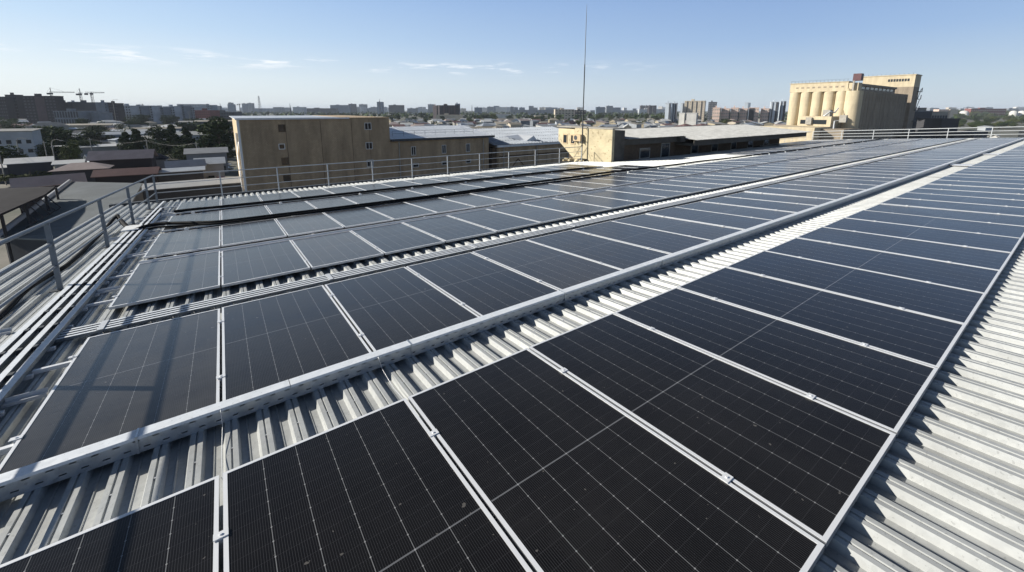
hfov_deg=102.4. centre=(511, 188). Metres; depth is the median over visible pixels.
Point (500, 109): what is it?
skyline block
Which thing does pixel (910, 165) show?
solar panel
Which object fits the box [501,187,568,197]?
solar panel
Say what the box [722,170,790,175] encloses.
solar panel
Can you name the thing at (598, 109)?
skyline block
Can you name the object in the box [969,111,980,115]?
tree
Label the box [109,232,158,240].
angle bar
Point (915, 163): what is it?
solar panel
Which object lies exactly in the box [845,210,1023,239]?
solar panel
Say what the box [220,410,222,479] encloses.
earth wire
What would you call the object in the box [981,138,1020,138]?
solar panel
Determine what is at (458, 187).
solar panel
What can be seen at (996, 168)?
solar panel
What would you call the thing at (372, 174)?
roof railing
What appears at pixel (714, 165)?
solar panel
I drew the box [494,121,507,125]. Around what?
house
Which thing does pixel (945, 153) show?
solar panel
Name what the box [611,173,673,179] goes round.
solar panel
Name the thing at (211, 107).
apartment block
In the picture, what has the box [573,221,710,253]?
solar panel
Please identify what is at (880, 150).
solar panel
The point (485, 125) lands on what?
house
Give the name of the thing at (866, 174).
solar panel
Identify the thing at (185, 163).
house
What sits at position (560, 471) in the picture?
solar panel
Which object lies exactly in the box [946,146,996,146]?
solar panel
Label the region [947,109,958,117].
skyline block
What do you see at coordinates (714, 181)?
solar panel
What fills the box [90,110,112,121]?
block
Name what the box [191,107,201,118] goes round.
apartment block
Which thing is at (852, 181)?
solar panel
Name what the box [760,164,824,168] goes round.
solar panel
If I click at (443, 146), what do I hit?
window
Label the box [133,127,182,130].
house
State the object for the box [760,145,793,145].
solar panel
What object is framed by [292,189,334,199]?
solar panel
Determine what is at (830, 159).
solar panel
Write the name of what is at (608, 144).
rooftop building
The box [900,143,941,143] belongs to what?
solar panel
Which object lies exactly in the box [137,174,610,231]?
black cable
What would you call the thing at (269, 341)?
solar panel
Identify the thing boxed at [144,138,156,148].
tree
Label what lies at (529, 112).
skyline block
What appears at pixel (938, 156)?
solar panel
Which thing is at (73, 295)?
pipe clamp
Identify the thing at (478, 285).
solar panel
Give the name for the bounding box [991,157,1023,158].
solar panel
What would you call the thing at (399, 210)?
solar panel
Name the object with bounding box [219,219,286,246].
solar panel
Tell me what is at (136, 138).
conifer tree
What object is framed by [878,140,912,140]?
solar panel
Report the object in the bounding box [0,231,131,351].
cable conduit
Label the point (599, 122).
house
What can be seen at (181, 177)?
house
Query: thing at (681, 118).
storage block
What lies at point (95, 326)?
cable conduit
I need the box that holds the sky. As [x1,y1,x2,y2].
[0,0,1023,110]
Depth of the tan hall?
94.19 m
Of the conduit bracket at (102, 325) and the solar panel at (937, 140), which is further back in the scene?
the solar panel at (937, 140)
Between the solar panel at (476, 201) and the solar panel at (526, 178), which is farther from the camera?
the solar panel at (526, 178)
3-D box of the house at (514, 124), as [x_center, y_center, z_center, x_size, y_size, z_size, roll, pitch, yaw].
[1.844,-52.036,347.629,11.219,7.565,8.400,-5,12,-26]
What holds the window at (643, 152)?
in the rooftop building at (608, 144)
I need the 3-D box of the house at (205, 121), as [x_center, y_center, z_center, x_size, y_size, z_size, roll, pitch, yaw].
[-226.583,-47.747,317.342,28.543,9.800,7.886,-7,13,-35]
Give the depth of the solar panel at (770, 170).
17.37 m
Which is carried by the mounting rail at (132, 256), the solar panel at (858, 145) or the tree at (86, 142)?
the solar panel at (858, 145)
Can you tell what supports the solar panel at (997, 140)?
on the mounting rail at (6, 449)
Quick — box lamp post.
[51,139,62,160]
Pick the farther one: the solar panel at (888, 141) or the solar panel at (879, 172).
the solar panel at (888, 141)
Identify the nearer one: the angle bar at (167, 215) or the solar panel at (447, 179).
the angle bar at (167, 215)
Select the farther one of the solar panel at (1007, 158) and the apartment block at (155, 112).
the apartment block at (155, 112)
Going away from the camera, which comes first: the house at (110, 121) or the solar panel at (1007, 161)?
the solar panel at (1007, 161)
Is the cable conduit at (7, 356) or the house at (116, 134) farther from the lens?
the house at (116, 134)
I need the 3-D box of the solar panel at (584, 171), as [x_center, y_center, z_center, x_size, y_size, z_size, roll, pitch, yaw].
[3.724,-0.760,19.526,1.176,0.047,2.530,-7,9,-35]
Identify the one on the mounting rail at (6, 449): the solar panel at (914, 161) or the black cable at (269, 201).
the solar panel at (914, 161)
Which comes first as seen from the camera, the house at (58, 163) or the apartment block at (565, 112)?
the house at (58, 163)
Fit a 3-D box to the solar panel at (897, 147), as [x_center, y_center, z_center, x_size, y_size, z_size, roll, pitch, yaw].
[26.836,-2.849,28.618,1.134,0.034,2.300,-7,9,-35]
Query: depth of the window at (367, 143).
72.63 m
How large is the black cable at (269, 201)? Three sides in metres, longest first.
17.770 x 0.358 x 0.194 m
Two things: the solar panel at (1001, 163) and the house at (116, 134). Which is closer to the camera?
the solar panel at (1001, 163)
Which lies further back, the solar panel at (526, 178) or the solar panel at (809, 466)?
the solar panel at (526, 178)
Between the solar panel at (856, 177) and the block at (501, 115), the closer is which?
the solar panel at (856, 177)
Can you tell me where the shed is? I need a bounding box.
[0,179,143,263]
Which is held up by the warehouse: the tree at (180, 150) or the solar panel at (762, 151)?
the solar panel at (762, 151)
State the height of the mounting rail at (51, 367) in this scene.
0.041 m
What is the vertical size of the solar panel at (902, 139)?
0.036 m
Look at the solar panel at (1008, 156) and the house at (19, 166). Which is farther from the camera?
the house at (19, 166)
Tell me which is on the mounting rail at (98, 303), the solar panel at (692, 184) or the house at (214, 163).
the solar panel at (692, 184)
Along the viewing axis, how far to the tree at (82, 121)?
306.88 m
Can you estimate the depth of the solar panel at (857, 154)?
23.95 m
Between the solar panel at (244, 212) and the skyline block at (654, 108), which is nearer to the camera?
the solar panel at (244, 212)
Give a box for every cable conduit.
[0,201,164,369]
[0,208,161,387]
[0,213,161,406]
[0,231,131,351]
[40,138,979,343]
[43,138,977,340]
[46,138,976,337]
[48,138,974,334]
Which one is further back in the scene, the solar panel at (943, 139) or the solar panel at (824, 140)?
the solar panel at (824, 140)
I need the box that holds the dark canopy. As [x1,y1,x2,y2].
[0,186,60,262]
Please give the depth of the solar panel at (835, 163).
20.03 m
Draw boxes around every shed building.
[912,111,932,130]
[915,118,959,137]
[931,111,948,117]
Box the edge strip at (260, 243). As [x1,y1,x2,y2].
[139,139,924,263]
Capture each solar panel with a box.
[0,308,219,473]
[0,475,219,571]
[109,251,219,309]
[143,226,220,258]
[162,211,220,231]
[174,199,220,213]
[213,398,532,571]
[216,285,371,400]
[218,240,309,286]
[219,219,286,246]
[220,195,261,208]
[220,205,270,224]
[258,192,298,203]
[265,201,314,213]
[275,212,343,236]
[291,231,383,269]
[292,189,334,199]
[306,197,355,208]
[323,207,393,227]
[324,186,369,195]
[325,267,479,351]
[343,193,393,203]
[351,223,444,254]
[354,183,397,191]
[366,202,436,219]
[376,190,425,198]
[379,181,424,188]
[402,215,496,242]
[404,178,452,185]
[405,198,475,213]
[406,187,456,194]
[406,252,558,315]
[408,348,824,571]
[427,176,469,182]
[434,184,482,190]
[439,194,509,207]
[447,209,540,231]
[450,174,489,180]
[460,181,507,187]
[470,190,540,201]
[472,172,510,177]
[472,240,620,289]
[486,178,540,185]
[488,203,578,223]
[492,171,532,175]
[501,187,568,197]
[506,176,557,182]
[507,169,545,173]
[522,198,611,215]
[524,183,593,192]
[527,167,561,171]
[527,230,668,269]
[529,313,895,548]
[530,174,581,179]
[543,166,582,168]
[548,181,616,189]
[549,172,596,176]
[553,194,640,208]
[556,164,602,166]
[566,170,618,174]
[570,178,637,185]
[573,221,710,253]
[584,190,666,203]
[585,168,635,172]
[593,175,656,182]
[599,167,649,170]
[609,186,690,197]
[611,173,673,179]
[612,165,664,168]
[614,214,741,239]
[614,287,937,436]
[628,171,690,176]
[630,183,711,193]
[645,207,771,229]
[647,169,705,174]
[653,180,729,188]
[663,167,719,171]
[672,177,747,185]
[677,165,732,169]
[677,201,794,219]
[677,267,966,371]
[688,164,744,167]
[691,175,762,181]
[700,162,756,165]
[701,196,815,212]
[703,172,776,178]
[717,161,767,164]
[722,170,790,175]
[723,159,775,162]
[726,192,832,205]
[726,251,985,327]
[727,153,766,154]
[736,152,774,153]
[736,168,802,173]
[737,158,786,160]
[744,151,781,152]
[744,187,850,199]
[747,157,795,159]
[749,166,813,170]
[755,156,802,158]
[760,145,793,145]
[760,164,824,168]
[761,154,812,156]
[765,183,865,193]
[765,238,1000,295]
[768,144,802,144]
[772,148,802,148]
[772,154,819,155]
[773,163,833,166]
[777,153,827,154]
[778,143,812,143]
[780,161,841,164]
[780,180,877,188]
[781,147,813,148]
[785,152,834,153]
[789,146,827,146]
[793,151,840,151]
[793,160,851,162]
[796,227,1012,272]
[797,141,829,141]
[797,177,889,184]
[799,158,859,160]
[801,150,846,151]
[807,144,843,144]
[809,140,839,140]
[809,149,852,150]
[811,157,866,159]
[811,174,898,180]
[816,148,858,149]
[818,156,872,157]
[821,172,908,177]
[823,218,1021,253]
[824,147,867,147]
[824,154,880,156]
[831,146,873,146]
[833,169,917,174]
[834,153,886,155]
[839,145,878,145]
[843,152,891,153]
[845,167,923,171]
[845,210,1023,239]
[847,144,886,144]
[849,151,897,152]
[855,143,891,143]
[855,165,932,169]
[856,150,901,151]
[861,149,906,150]
[862,142,899,142]
[865,163,938,166]
[865,204,1023,225]
[868,148,911,149]
[870,141,906,141]
[874,147,921,147]
[874,162,944,164]
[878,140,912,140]
[878,160,950,162]
[880,197,1023,215]
[881,146,926,146]
[886,139,919,139]
[887,145,930,145]
[887,158,953,160]
[893,144,936,144]
[893,157,959,159]
[895,192,1023,207]
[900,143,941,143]
[901,156,965,157]
[905,154,968,155]
[906,142,946,142]
[908,188,1023,199]
[912,141,950,141]
[914,153,971,154]
[918,152,977,153]
[918,184,1023,193]
[919,140,956,140]
[923,151,980,151]
[925,139,961,139]
[928,150,984,150]
[928,180,1023,188]
[932,138,966,138]
[932,149,987,149]
[936,148,990,148]
[937,176,1023,183]
[941,147,993,147]
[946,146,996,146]
[947,174,1023,179]
[950,145,999,145]
[952,171,1023,176]
[954,144,1002,144]
[959,143,1005,143]
[959,169,1023,172]
[963,142,1008,142]
[965,166,1023,169]
[968,141,1011,141]
[972,164,1023,167]
[977,162,1023,164]
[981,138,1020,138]
[981,140,1014,140]
[981,160,1023,162]
[982,139,1017,139]
[986,158,1023,160]
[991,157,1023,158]
[994,156,1023,156]
[996,154,1023,155]
[1003,151,1023,152]
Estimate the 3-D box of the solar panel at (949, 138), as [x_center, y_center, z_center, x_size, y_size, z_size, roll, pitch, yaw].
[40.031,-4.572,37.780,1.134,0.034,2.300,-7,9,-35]
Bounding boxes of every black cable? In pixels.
[0,214,119,319]
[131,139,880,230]
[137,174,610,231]
[173,167,596,212]
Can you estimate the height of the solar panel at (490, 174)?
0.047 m
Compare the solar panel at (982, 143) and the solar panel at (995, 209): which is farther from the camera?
the solar panel at (982, 143)
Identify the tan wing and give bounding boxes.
[389,125,494,177]
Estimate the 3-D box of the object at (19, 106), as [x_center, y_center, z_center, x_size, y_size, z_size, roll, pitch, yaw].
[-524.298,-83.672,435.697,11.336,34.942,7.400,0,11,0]
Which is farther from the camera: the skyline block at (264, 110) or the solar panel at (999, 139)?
the skyline block at (264, 110)
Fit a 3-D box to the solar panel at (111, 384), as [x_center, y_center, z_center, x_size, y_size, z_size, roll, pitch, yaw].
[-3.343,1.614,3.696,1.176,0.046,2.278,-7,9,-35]
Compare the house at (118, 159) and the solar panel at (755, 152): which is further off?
the house at (118, 159)
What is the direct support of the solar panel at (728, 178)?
on the mounting rail at (98, 303)
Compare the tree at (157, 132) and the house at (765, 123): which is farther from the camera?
the house at (765, 123)
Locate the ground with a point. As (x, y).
(9, 217)
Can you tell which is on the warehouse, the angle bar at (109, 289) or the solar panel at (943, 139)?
the angle bar at (109, 289)
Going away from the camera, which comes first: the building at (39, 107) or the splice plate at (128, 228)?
the splice plate at (128, 228)
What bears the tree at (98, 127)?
on the ground
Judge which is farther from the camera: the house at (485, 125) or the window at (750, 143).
the house at (485, 125)
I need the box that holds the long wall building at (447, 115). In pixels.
[436,113,462,119]
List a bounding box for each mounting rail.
[0,338,364,455]
[32,300,334,374]
[84,279,221,307]
[107,259,221,279]
[118,233,285,258]
[219,439,438,552]
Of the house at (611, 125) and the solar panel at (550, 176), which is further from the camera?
the house at (611, 125)
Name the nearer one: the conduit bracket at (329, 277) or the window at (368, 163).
the conduit bracket at (329, 277)
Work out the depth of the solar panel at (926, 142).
32.93 m
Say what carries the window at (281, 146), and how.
in the tan block at (272, 141)
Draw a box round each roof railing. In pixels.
[0,175,160,308]
[154,146,582,196]
[812,126,1023,139]
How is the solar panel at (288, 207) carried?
on the mounting rail
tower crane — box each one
[47,89,74,95]
[84,92,103,101]
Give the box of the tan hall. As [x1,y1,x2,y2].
[476,126,568,167]
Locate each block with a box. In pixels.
[53,109,96,123]
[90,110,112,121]
[124,104,139,121]
[136,105,150,120]
[149,106,161,123]
[158,105,171,122]
[162,105,182,122]
[177,104,206,107]
[179,104,191,120]
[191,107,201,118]
[194,108,219,119]
[206,104,217,109]
[220,110,241,119]
[227,104,235,111]
[229,115,391,190]
[242,103,248,112]
[247,103,254,112]
[255,108,272,112]
[273,107,284,112]
[293,106,306,114]
[307,108,337,113]
[330,105,350,113]
[348,103,356,113]
[359,104,367,111]
[370,107,376,112]
[377,102,383,114]
[389,104,404,112]
[407,108,417,113]
[418,109,427,112]
[474,107,481,114]
[487,106,493,112]
[495,107,506,112]
[496,114,510,117]
[512,110,553,114]
[545,107,557,109]
[554,108,574,118]
[574,109,585,117]
[590,110,637,113]
[595,106,604,113]
[605,105,612,113]
[613,107,620,112]
[638,109,664,113]
[647,105,652,114]
[652,105,656,114]
[678,113,685,124]
[686,113,697,124]
[712,106,720,121]
[720,107,730,119]
[730,106,739,120]
[739,107,747,120]
[748,108,758,122]
[759,107,769,122]
[933,109,948,110]
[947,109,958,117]
[964,108,1005,115]
[1004,108,1018,114]
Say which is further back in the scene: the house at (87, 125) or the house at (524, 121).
the house at (524, 121)
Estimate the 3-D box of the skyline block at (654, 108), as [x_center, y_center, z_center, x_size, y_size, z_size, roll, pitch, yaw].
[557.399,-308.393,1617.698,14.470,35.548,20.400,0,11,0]
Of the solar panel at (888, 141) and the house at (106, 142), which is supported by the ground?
the house at (106, 142)
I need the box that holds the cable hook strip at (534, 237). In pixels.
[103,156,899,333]
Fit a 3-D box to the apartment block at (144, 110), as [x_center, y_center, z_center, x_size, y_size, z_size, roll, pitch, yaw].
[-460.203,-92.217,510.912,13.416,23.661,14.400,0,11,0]
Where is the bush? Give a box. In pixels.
[0,171,51,182]
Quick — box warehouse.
[0,138,1023,571]
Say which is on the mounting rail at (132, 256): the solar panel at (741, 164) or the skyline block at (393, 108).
the solar panel at (741, 164)
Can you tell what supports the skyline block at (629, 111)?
on the ground
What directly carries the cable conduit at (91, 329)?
attached to the warehouse
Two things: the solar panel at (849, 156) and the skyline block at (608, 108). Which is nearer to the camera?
the solar panel at (849, 156)
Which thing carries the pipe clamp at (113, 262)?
attached to the warehouse
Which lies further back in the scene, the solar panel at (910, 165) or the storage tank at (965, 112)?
the storage tank at (965, 112)
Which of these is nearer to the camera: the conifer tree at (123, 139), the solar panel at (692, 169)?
the solar panel at (692, 169)
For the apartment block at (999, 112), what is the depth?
1080.85 m
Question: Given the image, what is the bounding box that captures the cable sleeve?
[114,214,128,226]
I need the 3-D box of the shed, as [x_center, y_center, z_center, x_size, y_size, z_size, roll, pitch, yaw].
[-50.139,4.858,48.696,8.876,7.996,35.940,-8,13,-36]
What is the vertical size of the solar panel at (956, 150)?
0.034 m
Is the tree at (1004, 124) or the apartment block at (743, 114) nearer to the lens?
the tree at (1004, 124)
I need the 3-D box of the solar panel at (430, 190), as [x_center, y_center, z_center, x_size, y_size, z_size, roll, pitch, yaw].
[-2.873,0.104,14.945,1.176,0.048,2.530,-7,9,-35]
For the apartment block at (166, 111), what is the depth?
531.08 m
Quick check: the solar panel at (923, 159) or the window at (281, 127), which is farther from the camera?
the window at (281, 127)
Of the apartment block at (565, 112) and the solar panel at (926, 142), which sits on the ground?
the apartment block at (565, 112)
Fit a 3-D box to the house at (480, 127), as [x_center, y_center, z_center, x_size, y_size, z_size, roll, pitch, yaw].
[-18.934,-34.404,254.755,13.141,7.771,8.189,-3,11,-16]
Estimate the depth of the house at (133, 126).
257.34 m
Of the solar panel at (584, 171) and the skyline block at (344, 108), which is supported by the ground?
the skyline block at (344, 108)
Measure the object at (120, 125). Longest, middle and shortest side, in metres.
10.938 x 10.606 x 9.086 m
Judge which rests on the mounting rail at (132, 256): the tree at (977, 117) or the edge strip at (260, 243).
the edge strip at (260, 243)
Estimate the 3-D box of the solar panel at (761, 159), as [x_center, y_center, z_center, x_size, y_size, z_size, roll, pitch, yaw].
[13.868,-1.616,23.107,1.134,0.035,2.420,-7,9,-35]
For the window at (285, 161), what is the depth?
65.44 m
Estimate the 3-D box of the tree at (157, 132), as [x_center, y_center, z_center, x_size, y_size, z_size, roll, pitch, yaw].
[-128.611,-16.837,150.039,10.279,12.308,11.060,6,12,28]
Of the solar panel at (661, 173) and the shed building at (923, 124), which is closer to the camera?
the solar panel at (661, 173)
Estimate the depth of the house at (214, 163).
100.87 m
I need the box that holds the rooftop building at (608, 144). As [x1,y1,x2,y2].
[557,124,809,161]
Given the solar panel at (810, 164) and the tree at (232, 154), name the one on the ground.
the tree at (232, 154)
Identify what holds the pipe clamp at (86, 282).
attached to the warehouse
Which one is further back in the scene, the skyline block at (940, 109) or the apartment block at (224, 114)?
the skyline block at (940, 109)
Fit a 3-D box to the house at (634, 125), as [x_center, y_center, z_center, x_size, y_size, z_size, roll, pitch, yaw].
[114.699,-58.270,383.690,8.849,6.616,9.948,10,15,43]
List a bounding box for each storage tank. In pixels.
[959,111,968,115]
[1009,111,1017,115]
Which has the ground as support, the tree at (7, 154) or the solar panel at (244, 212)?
the tree at (7, 154)
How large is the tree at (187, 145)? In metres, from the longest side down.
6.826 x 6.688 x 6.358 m
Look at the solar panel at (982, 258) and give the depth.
6.23 m
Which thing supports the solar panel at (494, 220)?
on the mounting rail at (98, 303)
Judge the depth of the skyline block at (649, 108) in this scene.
1474.26 m
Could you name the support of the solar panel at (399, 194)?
on the mounting rail
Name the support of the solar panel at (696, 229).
on the mounting rail at (6, 449)
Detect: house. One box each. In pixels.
[0,128,42,156]
[0,164,9,183]
[3,156,53,177]
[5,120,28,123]
[9,173,86,213]
[30,122,69,129]
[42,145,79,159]
[48,162,113,181]
[51,159,85,168]
[67,123,113,127]
[77,131,179,137]
[79,143,120,158]
[85,149,157,168]
[90,166,161,183]
[100,138,112,143]
[102,120,120,122]
[108,138,131,143]
[123,124,141,129]
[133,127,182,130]
[141,121,156,125]
[142,176,241,199]
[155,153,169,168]
[157,166,204,181]
[164,159,206,178]
[176,131,215,146]
[183,147,228,172]
[193,157,225,178]
[194,120,232,125]
[391,124,404,126]
[455,122,473,125]
[471,127,491,128]
[477,123,494,126]
[481,120,492,122]
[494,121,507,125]
[507,122,521,127]
[518,119,529,124]
[530,120,538,125]
[535,124,554,126]
[548,118,557,123]
[580,121,594,125]
[596,120,608,126]
[600,124,617,126]
[628,122,640,127]
[644,123,656,127]
[708,122,725,124]
[728,121,740,123]
[751,121,763,125]
[760,121,772,125]
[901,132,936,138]
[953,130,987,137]
[977,126,992,130]
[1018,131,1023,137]
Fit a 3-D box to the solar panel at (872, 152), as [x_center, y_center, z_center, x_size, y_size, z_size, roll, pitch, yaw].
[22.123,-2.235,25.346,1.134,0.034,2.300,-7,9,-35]
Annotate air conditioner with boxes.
[572,134,581,142]
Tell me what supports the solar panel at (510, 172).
on the mounting rail
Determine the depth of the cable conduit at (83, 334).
6.08 m
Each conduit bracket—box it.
[96,320,108,334]
[325,274,333,282]
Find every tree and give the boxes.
[0,119,30,127]
[0,145,28,163]
[1,124,21,128]
[32,125,78,144]
[33,143,60,158]
[42,138,58,145]
[57,133,87,144]
[59,138,82,159]
[65,140,96,145]
[74,118,90,123]
[76,129,115,141]
[77,139,98,145]
[83,125,111,131]
[89,135,106,143]
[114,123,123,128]
[116,131,130,149]
[122,116,140,123]
[123,128,146,149]
[131,114,148,122]
[134,120,149,125]
[144,125,166,142]
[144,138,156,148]
[148,140,175,155]
[159,115,175,124]
[163,124,182,158]
[165,135,194,149]
[171,145,192,159]
[172,143,193,158]
[175,121,200,130]
[181,127,198,147]
[195,116,233,147]
[214,143,236,157]
[220,128,234,147]
[968,122,977,128]
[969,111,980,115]
[972,115,983,119]
[977,122,992,125]
[983,118,995,122]
[997,122,1007,128]
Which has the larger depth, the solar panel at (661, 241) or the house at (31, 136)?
the house at (31, 136)
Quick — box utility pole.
[0,151,6,184]
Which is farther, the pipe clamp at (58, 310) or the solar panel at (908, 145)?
the solar panel at (908, 145)
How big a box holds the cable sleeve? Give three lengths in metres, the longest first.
1.193 x 0.276 x 0.109 m
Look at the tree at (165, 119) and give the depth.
394.66 m
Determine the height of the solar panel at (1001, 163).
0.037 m
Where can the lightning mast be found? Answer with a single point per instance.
(583, 96)
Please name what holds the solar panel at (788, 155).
on the mounting rail at (132, 256)
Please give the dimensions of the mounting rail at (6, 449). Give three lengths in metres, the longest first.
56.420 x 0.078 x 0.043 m
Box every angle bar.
[0,327,11,335]
[1,387,48,408]
[95,286,119,293]
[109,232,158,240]
[127,252,143,255]
[135,214,175,219]
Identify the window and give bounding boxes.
[278,124,285,131]
[278,144,284,148]
[281,157,288,164]
[283,175,290,182]
[364,123,371,129]
[365,142,372,148]
[367,160,373,166]
[411,146,415,155]
[442,145,445,153]
[466,144,469,151]
[563,134,567,143]
[570,134,574,143]
[639,148,649,158]
[660,143,669,156]
[690,146,698,153]
[711,144,717,151]
[730,142,736,149]
[747,141,752,147]
[796,86,843,88]
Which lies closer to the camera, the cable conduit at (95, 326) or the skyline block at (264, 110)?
the cable conduit at (95, 326)
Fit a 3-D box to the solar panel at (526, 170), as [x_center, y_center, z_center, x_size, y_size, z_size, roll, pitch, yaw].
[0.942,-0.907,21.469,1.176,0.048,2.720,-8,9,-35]
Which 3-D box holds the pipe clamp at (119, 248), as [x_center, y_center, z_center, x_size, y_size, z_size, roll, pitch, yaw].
[-7.732,1.210,8.122,0.460,0.087,0.060,-7,9,-35]
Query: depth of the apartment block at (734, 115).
511.53 m
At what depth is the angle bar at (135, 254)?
7.75 m
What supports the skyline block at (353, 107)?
on the ground
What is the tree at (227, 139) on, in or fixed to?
on the ground
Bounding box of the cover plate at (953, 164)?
[950,163,973,165]
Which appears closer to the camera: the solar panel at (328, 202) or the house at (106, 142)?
the solar panel at (328, 202)
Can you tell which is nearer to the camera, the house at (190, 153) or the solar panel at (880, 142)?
the solar panel at (880, 142)
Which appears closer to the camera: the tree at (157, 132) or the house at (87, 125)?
the tree at (157, 132)
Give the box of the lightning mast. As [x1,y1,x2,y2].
[574,9,586,159]
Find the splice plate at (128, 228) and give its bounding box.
[120,224,142,231]
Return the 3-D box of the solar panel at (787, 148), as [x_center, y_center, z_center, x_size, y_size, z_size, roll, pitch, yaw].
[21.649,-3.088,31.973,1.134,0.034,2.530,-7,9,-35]
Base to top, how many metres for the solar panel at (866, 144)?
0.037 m
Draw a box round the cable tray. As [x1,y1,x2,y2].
[0,138,1023,501]
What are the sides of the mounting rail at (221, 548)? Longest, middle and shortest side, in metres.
56.420 x 0.065 x 0.042 m
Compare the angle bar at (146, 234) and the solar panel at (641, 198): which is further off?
the solar panel at (641, 198)
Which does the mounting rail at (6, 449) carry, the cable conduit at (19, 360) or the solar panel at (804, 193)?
the solar panel at (804, 193)
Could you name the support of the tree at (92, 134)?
on the ground
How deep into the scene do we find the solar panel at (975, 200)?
9.72 m
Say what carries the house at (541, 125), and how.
on the ground
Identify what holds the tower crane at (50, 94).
on the ground
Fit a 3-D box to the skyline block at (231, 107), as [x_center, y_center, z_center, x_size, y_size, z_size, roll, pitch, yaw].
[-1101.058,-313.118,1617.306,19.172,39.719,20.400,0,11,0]
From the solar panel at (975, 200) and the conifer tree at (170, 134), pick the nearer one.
the solar panel at (975, 200)
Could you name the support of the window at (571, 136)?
in the rooftop building at (608, 144)
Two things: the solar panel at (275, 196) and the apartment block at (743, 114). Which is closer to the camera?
the solar panel at (275, 196)
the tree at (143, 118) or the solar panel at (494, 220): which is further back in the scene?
the tree at (143, 118)
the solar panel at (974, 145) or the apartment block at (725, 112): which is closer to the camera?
the solar panel at (974, 145)
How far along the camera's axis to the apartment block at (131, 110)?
492.76 m
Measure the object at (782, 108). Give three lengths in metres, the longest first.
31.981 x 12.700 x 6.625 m
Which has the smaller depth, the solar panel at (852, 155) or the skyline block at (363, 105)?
the solar panel at (852, 155)
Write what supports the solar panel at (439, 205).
on the mounting rail at (132, 256)
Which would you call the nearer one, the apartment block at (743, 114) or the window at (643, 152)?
the window at (643, 152)
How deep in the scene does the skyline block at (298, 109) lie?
1474.63 m
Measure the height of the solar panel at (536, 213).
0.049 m
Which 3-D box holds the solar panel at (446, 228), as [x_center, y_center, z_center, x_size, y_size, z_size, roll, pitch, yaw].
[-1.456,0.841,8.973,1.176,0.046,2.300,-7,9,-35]
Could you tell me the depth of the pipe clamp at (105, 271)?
6.61 m
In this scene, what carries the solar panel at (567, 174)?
on the mounting rail
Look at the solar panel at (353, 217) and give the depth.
10.46 m
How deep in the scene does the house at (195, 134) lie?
172.30 m
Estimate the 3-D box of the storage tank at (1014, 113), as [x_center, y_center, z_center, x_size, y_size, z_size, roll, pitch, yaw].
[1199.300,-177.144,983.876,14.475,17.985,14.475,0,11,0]
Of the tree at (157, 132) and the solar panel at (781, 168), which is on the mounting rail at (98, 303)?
the solar panel at (781, 168)
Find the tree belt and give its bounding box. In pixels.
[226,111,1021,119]
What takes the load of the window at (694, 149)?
in the rooftop building at (608, 144)
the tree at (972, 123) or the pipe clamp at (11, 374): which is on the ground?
the tree at (972, 123)
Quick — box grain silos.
[764,73,922,142]
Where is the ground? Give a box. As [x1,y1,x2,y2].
[0,110,1023,268]
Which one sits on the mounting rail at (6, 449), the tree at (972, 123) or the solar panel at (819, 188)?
the solar panel at (819, 188)
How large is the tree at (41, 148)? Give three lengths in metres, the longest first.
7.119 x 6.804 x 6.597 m
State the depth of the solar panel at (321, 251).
7.44 m
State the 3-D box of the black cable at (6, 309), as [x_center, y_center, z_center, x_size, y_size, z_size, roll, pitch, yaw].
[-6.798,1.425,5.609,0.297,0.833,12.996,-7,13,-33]
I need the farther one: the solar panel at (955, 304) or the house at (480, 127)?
the house at (480, 127)
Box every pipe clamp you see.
[0,344,55,359]
[2,372,33,385]
[23,322,73,335]
[43,305,87,316]
[60,291,98,301]
[73,279,108,288]
[84,269,117,277]
[94,260,124,267]
[110,246,135,252]
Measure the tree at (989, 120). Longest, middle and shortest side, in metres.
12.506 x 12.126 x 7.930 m
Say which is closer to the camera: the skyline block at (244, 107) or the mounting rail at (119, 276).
the mounting rail at (119, 276)
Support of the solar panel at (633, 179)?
on the mounting rail at (132, 256)
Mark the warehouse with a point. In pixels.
(942, 490)
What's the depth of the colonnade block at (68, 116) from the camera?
384.74 m
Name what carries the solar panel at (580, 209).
on the mounting rail at (98, 303)
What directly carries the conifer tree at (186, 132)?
on the ground

